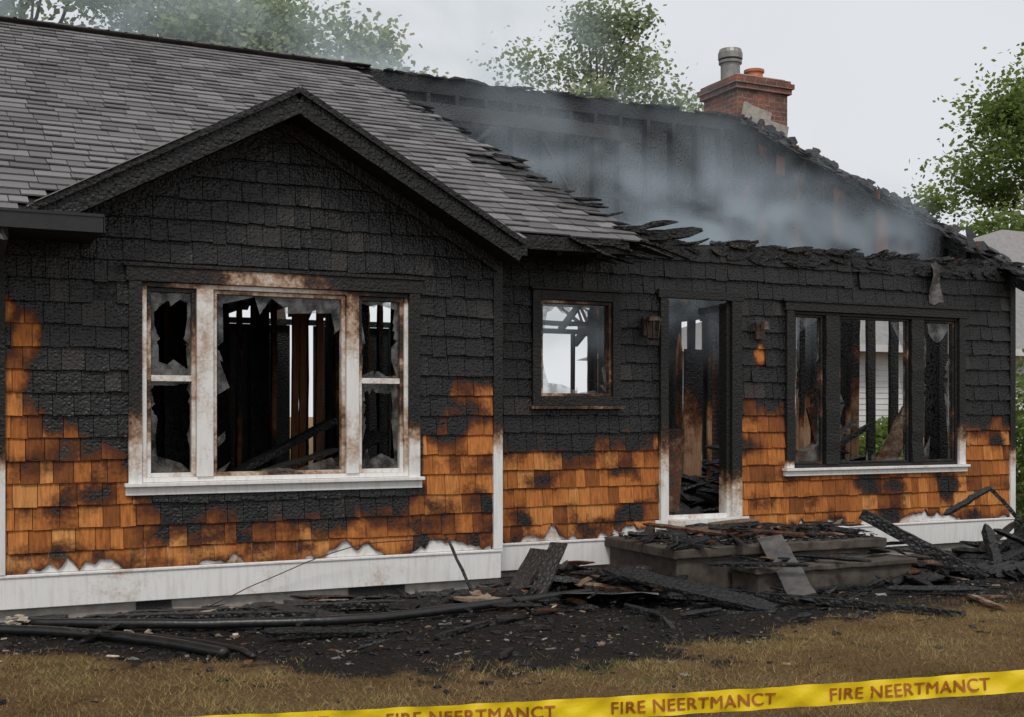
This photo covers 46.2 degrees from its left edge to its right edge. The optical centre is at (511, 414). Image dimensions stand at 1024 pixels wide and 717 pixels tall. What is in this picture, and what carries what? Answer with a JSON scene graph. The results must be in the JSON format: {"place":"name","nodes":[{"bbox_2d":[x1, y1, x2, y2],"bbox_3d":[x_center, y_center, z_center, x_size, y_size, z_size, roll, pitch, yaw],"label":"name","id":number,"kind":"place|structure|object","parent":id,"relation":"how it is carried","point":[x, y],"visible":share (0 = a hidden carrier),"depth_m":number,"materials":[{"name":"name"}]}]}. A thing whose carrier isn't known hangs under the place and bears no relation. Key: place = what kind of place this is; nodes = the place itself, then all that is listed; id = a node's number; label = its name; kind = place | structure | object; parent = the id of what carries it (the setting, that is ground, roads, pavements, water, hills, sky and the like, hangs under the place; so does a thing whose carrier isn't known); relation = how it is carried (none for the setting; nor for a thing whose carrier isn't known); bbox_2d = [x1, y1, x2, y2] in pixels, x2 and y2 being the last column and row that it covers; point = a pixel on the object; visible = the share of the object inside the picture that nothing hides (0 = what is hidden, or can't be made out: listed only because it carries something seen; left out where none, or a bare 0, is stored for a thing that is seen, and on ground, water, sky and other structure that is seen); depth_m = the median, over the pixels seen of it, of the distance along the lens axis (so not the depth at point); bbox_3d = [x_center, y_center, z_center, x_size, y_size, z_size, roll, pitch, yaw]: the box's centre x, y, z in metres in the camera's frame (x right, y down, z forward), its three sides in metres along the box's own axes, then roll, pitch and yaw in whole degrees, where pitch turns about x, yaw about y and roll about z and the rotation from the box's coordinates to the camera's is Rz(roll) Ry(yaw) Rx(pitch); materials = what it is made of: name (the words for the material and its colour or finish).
{"place":"outdoors","nodes":[
{"label":"outdoors","id":0,"kind":"place"},
{"bbox_2d":[0,417,1023,716],"bbox_3d":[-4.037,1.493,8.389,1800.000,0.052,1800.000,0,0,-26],"label":"ground","id":1,"kind":"structure","parent":0,"point":[558,653],"depth_m":7.37,"materials":[{"name":"brown soil"}]},
{"bbox_2d":[0,624,229,658],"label":"charred pipe","id":2,"kind":"object","parent":1,"relation":"on","point":[163,642],"visible":0.94,"depth_m":7.78,"materials":[{"name":"black metal"}]},
{"bbox_2d":[0,0,304,48],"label":"deciduous tree","id":3,"kind":"object","parent":1,"relation":"on","point":[21,8],"visible":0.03,"depth_m":29.20,"materials":[{"name":"green plant"}]},
{"bbox_2d":[130,632,255,659],"bbox_3d":[-2.189,1.471,7.778,0.212,0.039,1.566,0,0,-59],"label":"charred pipe","id":4,"kind":"object","parent":1,"relation":"on","point":[245,652],"visible":0.52,"depth_m":7.65,"materials":[{"name":"black metal"}]},
{"bbox_2d":[80,610,310,618],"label":"charred beam","id":5,"kind":"structure","parent":1,"relation":"on","point":[225,614],"depth_m":8.58,"materials":[{"name":"black wood"}]},
{"bbox_2d":[125,599,408,613],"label":"charred beam","id":6,"kind":"structure","parent":1,"relation":"on","point":[358,604],"depth_m":9.04,"materials":[{"name":"black wood"}]},
{"bbox_2d":[102,0,449,318],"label":"deciduous tree","id":7,"kind":"object","parent":1,"relation":"on","point":[275,26],"visible":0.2,"depth_m":27.99,"materials":[{"name":"green plant"}]},
{"bbox_2d":[1,599,556,657],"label":"plaster fragments","id":8,"kind":"object","parent":1,"relation":"on","point":[23,618],"visible":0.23,"depth_m":8.24,"materials":[{"name":"white paint"}]},
{"bbox_2d":[28,588,593,628],"bbox_3d":[-1.249,1.437,8.733,4.251,0.078,0.668,0,0,-19],"label":"charred pipe","id":9,"kind":"object","parent":1,"relation":"on","point":[266,622],"visible":0.88,"depth_m":8.32,"materials":[{"name":"black wood"}]},
{"bbox_2d":[207,539,446,606],"bbox_3d":[-1.491,1.240,9.391,2.063,0.469,0.204,0,0,-26],"label":"loose cable","id":10,"kind":"object","parent":1,"relation":"on","point":[317,558],"visible":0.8,"depth_m":9.41,"materials":[{"name":"black rubber"}]},
{"bbox_2d":[445,535,473,591],"bbox_3d":[-0.409,1.232,9.696,0.033,0.546,0.334,0,0,-60],"label":"charred post","id":11,"kind":"object","parent":1,"relation":"on","point":[470,587],"visible":0.83,"depth_m":9.69,"materials":[{"name":"black wood"}]},
{"bbox_2d":[434,620,490,637],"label":"charred beam","id":12,"kind":"structure","parent":1,"relation":"on","point":[465,628],"depth_m":8.23,"materials":[{"name":"black wood"}]},
{"bbox_2d":[0,540,1004,622],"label":"foundation","id":13,"kind":"object","parent":1,"relation":"on","point":[74,611],"visible":0.13,"depth_m":9.37,"materials":[{"name":"concrete"}]},
{"bbox_2d":[136,584,404,609],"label":"foundation vents","id":14,"kind":"object","parent":13,"relation":"in","point":[356,591],"visible":0.68,"depth_m":9.74,"materials":[{"name":"black metal"}]},
{"bbox_2d":[6,143,1002,573],"bbox_3d":[-0.600,-0.588,10.332,13.880,3.575,0.520,0,0,-26],"label":"wall sheathing","id":15,"kind":"object","parent":13,"relation":"on","point":[106,291],"depth_m":8.86,"materials":[{"name":"black wood"}]},
{"bbox_2d":[5,122,493,574],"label":"shingle siding gable wing","id":16,"kind":"structure","parent":15,"relation":"attached to","point":[306,199],"depth_m":9.25,"materials":[{"name":"black wood"}]},
{"bbox_2d":[0,207,104,261],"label":"gutter and downspout","id":17,"kind":"object","parent":16,"relation":"attached to","point":[36,224],"visible":1,"depth_m":8.22,"materials":[{"name":"metal"}]},
{"bbox_2d":[0,255,1015,609],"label":"white skirt and corner boards","id":18,"kind":"object","parent":15,"relation":"attached to","point":[98,583],"visible":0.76,"depth_m":9.70,"materials":[{"name":"paint"}]},
{"bbox_2d":[123,262,970,531],"bbox_3d":[0.997,-0.030,11.114,8.942,2.340,0.469,0,0,-29],"label":"window and door frames","id":19,"kind":"structure","parent":15,"relation":"attached to","point":[204,286],"depth_m":9.89,"materials":[{"name":"white paint"}]},
{"bbox_2d":[151,292,949,472],"bbox_3d":[0.983,-0.271,11.152,8.532,1.498,0.306,0,0,-29],"label":"broken window glass","id":20,"kind":"object","parent":19,"relation":"attached to","point":[297,304],"visible":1,"depth_m":9.62,"materials":[{"name":"glass"}]},
{"bbox_2d":[503,243,1010,542],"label":"wall","id":21,"kind":"structure","parent":15,"relation":"attached to","point":[583,473],"depth_m":11.85,"materials":[{"name":"black wood"}]},
{"bbox_2d":[642,315,769,340],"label":"wall lanterns","id":22,"kind":"object","parent":21,"relation":"attached to","point":[650,320],"depth_m":11.32,"materials":[{"name":"metal"}]},
{"bbox_2d":[499,647,513,658],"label":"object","id":23,"kind":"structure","parent":1,"relation":"on","point":[506,652],"depth_m":7.42,"materials":[{"name":"grey stone"}]},
{"bbox_2d":[0,530,1020,687],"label":"ash fragments","id":24,"kind":"object","parent":1,"relation":"on","point":[207,658],"visible":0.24,"depth_m":8.10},
{"bbox_2d":[0,583,1023,716],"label":"lawn grass","id":25,"kind":"structure","parent":1,"relation":"on","point":[407,696],"depth_m":6.84,"materials":[{"name":"brown plant"}]},
{"bbox_2d":[0,523,1023,711],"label":"ash and char rubble","id":26,"kind":"object","parent":1,"relation":"on","point":[373,638],"visible":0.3,"depth_m":8.12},
{"bbox_2d":[509,548,547,585],"bbox_3d":[0.131,1.302,10.063,0.302,0.342,0.208,0,0,-46],"label":"charred plank","id":27,"kind":"object","parent":26,"relation":"on","point":[526,572],"visible":0.85,"depth_m":10.07,"materials":[{"name":"grey wood"}]},
{"bbox_2d":[531,542,567,593],"bbox_3d":[0.303,1.277,9.979,0.381,0.404,0.167,0,0,-58],"label":"charred plank","id":28,"kind":"object","parent":26,"relation":"on","point":[548,567],"visible":0.91,"depth_m":9.98,"materials":[{"name":"grey wood"}]},
{"bbox_2d":[559,592,658,594],"bbox_3d":[0.764,1.403,9.425,0.766,0.094,0.426,0,0,6],"label":"charred plank","id":29,"kind":"object","parent":26,"relation":"on","point":[608,593],"visible":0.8,"depth_m":9.22,"materials":[{"name":"black wood"}]},
{"bbox_2d":[603,565,777,611],"bbox_3d":[1.376,1.353,9.378,0.211,0.287,1.369,0,0,-68],"label":"charred plank","id":30,"kind":"object","parent":26,"relation":"on","point":[693,589],"visible":0.99,"depth_m":9.34,"materials":[{"name":"black wood"}]},
{"bbox_2d":[718,587,966,616],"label":"charred beam","id":31,"kind":"structure","parent":26,"relation":"on","point":[927,610],"depth_m":9.23,"materials":[{"name":"black wood"}]},
{"bbox_2d":[15,518,1023,652],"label":"charred lumber scatter","id":32,"kind":"object","parent":1,"relation":"on","point":[568,576],"visible":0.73,"depth_m":9.90,"materials":[{"name":"black wood"}]},
{"bbox_2d":[467,0,703,383],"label":"deciduous tree","id":33,"kind":"object","parent":1,"relation":"on","point":[591,27],"visible":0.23,"depth_m":35.57,"materials":[{"name":"green plant"}]},
{"bbox_2d":[151,62,1023,482],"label":"charred framing","id":34,"kind":"object","parent":1,"relation":"on","point":[263,404],"visible":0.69,"depth_m":15.38,"materials":[{"name":"black wood"}]},
{"bbox_2d":[0,24,649,309],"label":"roof deck","id":35,"kind":"structure","parent":34,"relation":"on","point":[31,199],"depth_m":12.28,"materials":[{"name":"black wood"}]},
{"bbox_2d":[24,87,527,271],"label":"gable rake boards","id":36,"kind":"object","parent":35,"relation":"attached to","point":[326,131],"visible":0.95,"depth_m":9.29,"materials":[{"name":"black wood"}]},
{"bbox_2d":[0,15,641,241],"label":"asphalt shingle roof","id":37,"kind":"structure","parent":35,"relation":"on","point":[483,190],"depth_m":11.82,"materials":[{"name":"grey asphalt"}]},
{"bbox_2d":[33,128,200,202],"bbox_3d":[-2.796,-1.781,8.543,1.133,0.624,0.070,0,0,-26],"label":"drip edge","id":38,"kind":"object","parent":37,"relation":"attached to","point":[113,166],"visible":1,"depth_m":8.49,"materials":[{"name":"metal"}]},
{"bbox_2d":[396,98,702,264],"bbox_3d":[-0.219,-2.877,13.078,2.228,3.031,5.801,0,0,-26],"label":"burned roof edge","id":39,"kind":"object","parent":34,"relation":"attached to","point":[576,248],"visible":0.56,"depth_m":10.79,"materials":[{"name":"black wood"}]},
{"bbox_2d":[228,404,902,514],"bbox_3d":[0.237,0.505,13.671,9.643,1.247,5.444,0,0,-26],"label":"interior debris","id":40,"kind":"object","parent":34,"relation":"on","point":[696,494],"visible":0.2,"depth_m":12.65,"materials":[{"name":"black wood"}]},
{"bbox_2d":[390,89,1004,459],"bbox_3d":[0.433,-1.689,16.642,6.615,5.376,9.996,0,0,-26],"label":"interior wall sheathing","id":41,"kind":"object","parent":34,"relation":"attached to","point":[527,144],"visible":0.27,"depth_m":17.02,"materials":[{"name":"black wood"}]},
{"bbox_2d":[929,262,943,304],"bbox_3d":[4.555,-1.409,12.891,0.169,0.457,0.060,0,0,-26],"label":"hanging flashing","id":42,"kind":"object","parent":34,"relation":"attached to","point":[935,295],"visible":1,"depth_m":12.90,"materials":[{"name":"metal"}]},
{"bbox_2d":[197,670,1023,716],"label":"caution tape","id":43,"kind":"object","parent":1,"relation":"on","point":[806,695],"visible":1,"depth_m":4.03,"materials":[{"name":"yellow plastic"}]},
{"bbox_2d":[697,74,794,469],"bbox_3d":[3.656,-1.785,18.817,1.110,6.770,1.040,0,0,-26],"label":"chimney","id":44,"kind":"object","parent":1,"relation":"on","point":[732,94],"visible":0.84,"depth_m":18.51,"materials":[{"name":"red brick"}]},
{"bbox_2d":[718,47,742,79],"bbox_3d":[3.409,-5.450,18.743,0.380,0.500,0.380,0,0,-26],"label":"chimney flue","id":45,"kind":"object","parent":44,"relation":"on","point":[730,60],"visible":0.91,"depth_m":18.61,"materials":[{"name":"grey metal"}]},
{"bbox_2d":[708,73,788,136],"bbox_3d":[3.687,-4.711,18.718,0.922,0.978,1.044,0,0,-26],"label":"chimney crown and flashing","id":46,"kind":"object","parent":44,"relation":"attached to","point":[749,110],"visible":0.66,"depth_m":18.23,"materials":[{"name":"grey metal"}]},
{"bbox_2d":[744,68,763,76],"bbox_3d":[3.795,-5.300,18.817,0.320,0.200,0.320,0,0,-26],"label":"chimney pot","id":47,"kind":"object","parent":44,"relation":"on","point":[755,71],"visible":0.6,"depth_m":18.69,"materials":[{"name":"orange ceramic"}]},
{"bbox_2d":[604,536,916,591],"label":"concrete steps","id":48,"kind":"structure","parent":1,"relation":"on","point":[690,562],"depth_m":10.43,"materials":[{"name":"grey concrete"}]},
{"bbox_2d":[757,534,816,595],"bbox_3d":[2.310,1.273,10.141,0.229,0.455,0.816,0,0,-8],"label":"charred plank","id":49,"kind":"object","parent":48,"relation":"on","point":[794,580],"visible":0.86,"depth_m":10.06,"materials":[{"name":"grey wood"}]},
{"bbox_2d":[682,349,1023,471],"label":"lap siding","id":50,"kind":"object","parent":1,"relation":"on","point":[881,384],"visible":0.05,"depth_m":27.72,"materials":[{"name":"wood"}]},
{"bbox_2d":[579,230,1023,360],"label":"hip roof","id":51,"kind":"structure","parent":50,"relation":"on","point":[1009,244],"depth_m":31.81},
{"bbox_2d":[796,342,1023,355],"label":"fascia","id":52,"kind":"structure","parent":51,"relation":"attached to","point":[884,348],"depth_m":26.95,"materials":[{"name":"white"}]},
{"bbox_2d":[859,416,905,466],"bbox_3d":[7.815,0.750,23.632,2.651,1.667,1.685,0,0,-26],"label":"garden shrub","id":53,"kind":"object","parent":1,"relation":"on","point":[881,432],"visible":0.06,"depth_m":23.16,"materials":[{"name":"green plant"}]},
{"bbox_2d":[903,42,1023,237],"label":"deciduous tree","id":54,"kind":"object","parent":1,"relation":"on","point":[1003,112],"visible":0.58,"depth_m":44.93,"materials":[{"name":"green plant"}]},
{"bbox_2d":[1014,348,1023,530],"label":"garden shrub","id":55,"kind":"object","parent":1,"relation":"on","point":[1020,455],"visible":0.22,"depth_m":15.40,"materials":[{"name":"green plant"}]},
{"bbox_2d":[0,0,1023,416],"label":"sky","id":56,"kind":"structure","parent":0,"point":[866,75],"materials":[{"name":"white"}]},
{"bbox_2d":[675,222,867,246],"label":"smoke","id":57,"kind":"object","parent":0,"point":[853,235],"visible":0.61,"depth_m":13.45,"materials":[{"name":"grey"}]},
{"bbox_2d":[858,509,985,579],"bbox_3d":[3.767,1.196,11.043,1.120,0.639,0.112,0,0,19],"label":"charred plank","id":58,"kind":"object","parent":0,"point":[936,553],"visible":0.97,"depth_m":11.01,"materials":[{"name":"black wood"}]},
{"bbox_2d":[927,486,1023,576],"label":"charred beam pile","id":59,"kind":"object","parent":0,"point":[989,545],"visible":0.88,"depth_m":11.54,"materials":[{"name":"black wood"}]}
]}

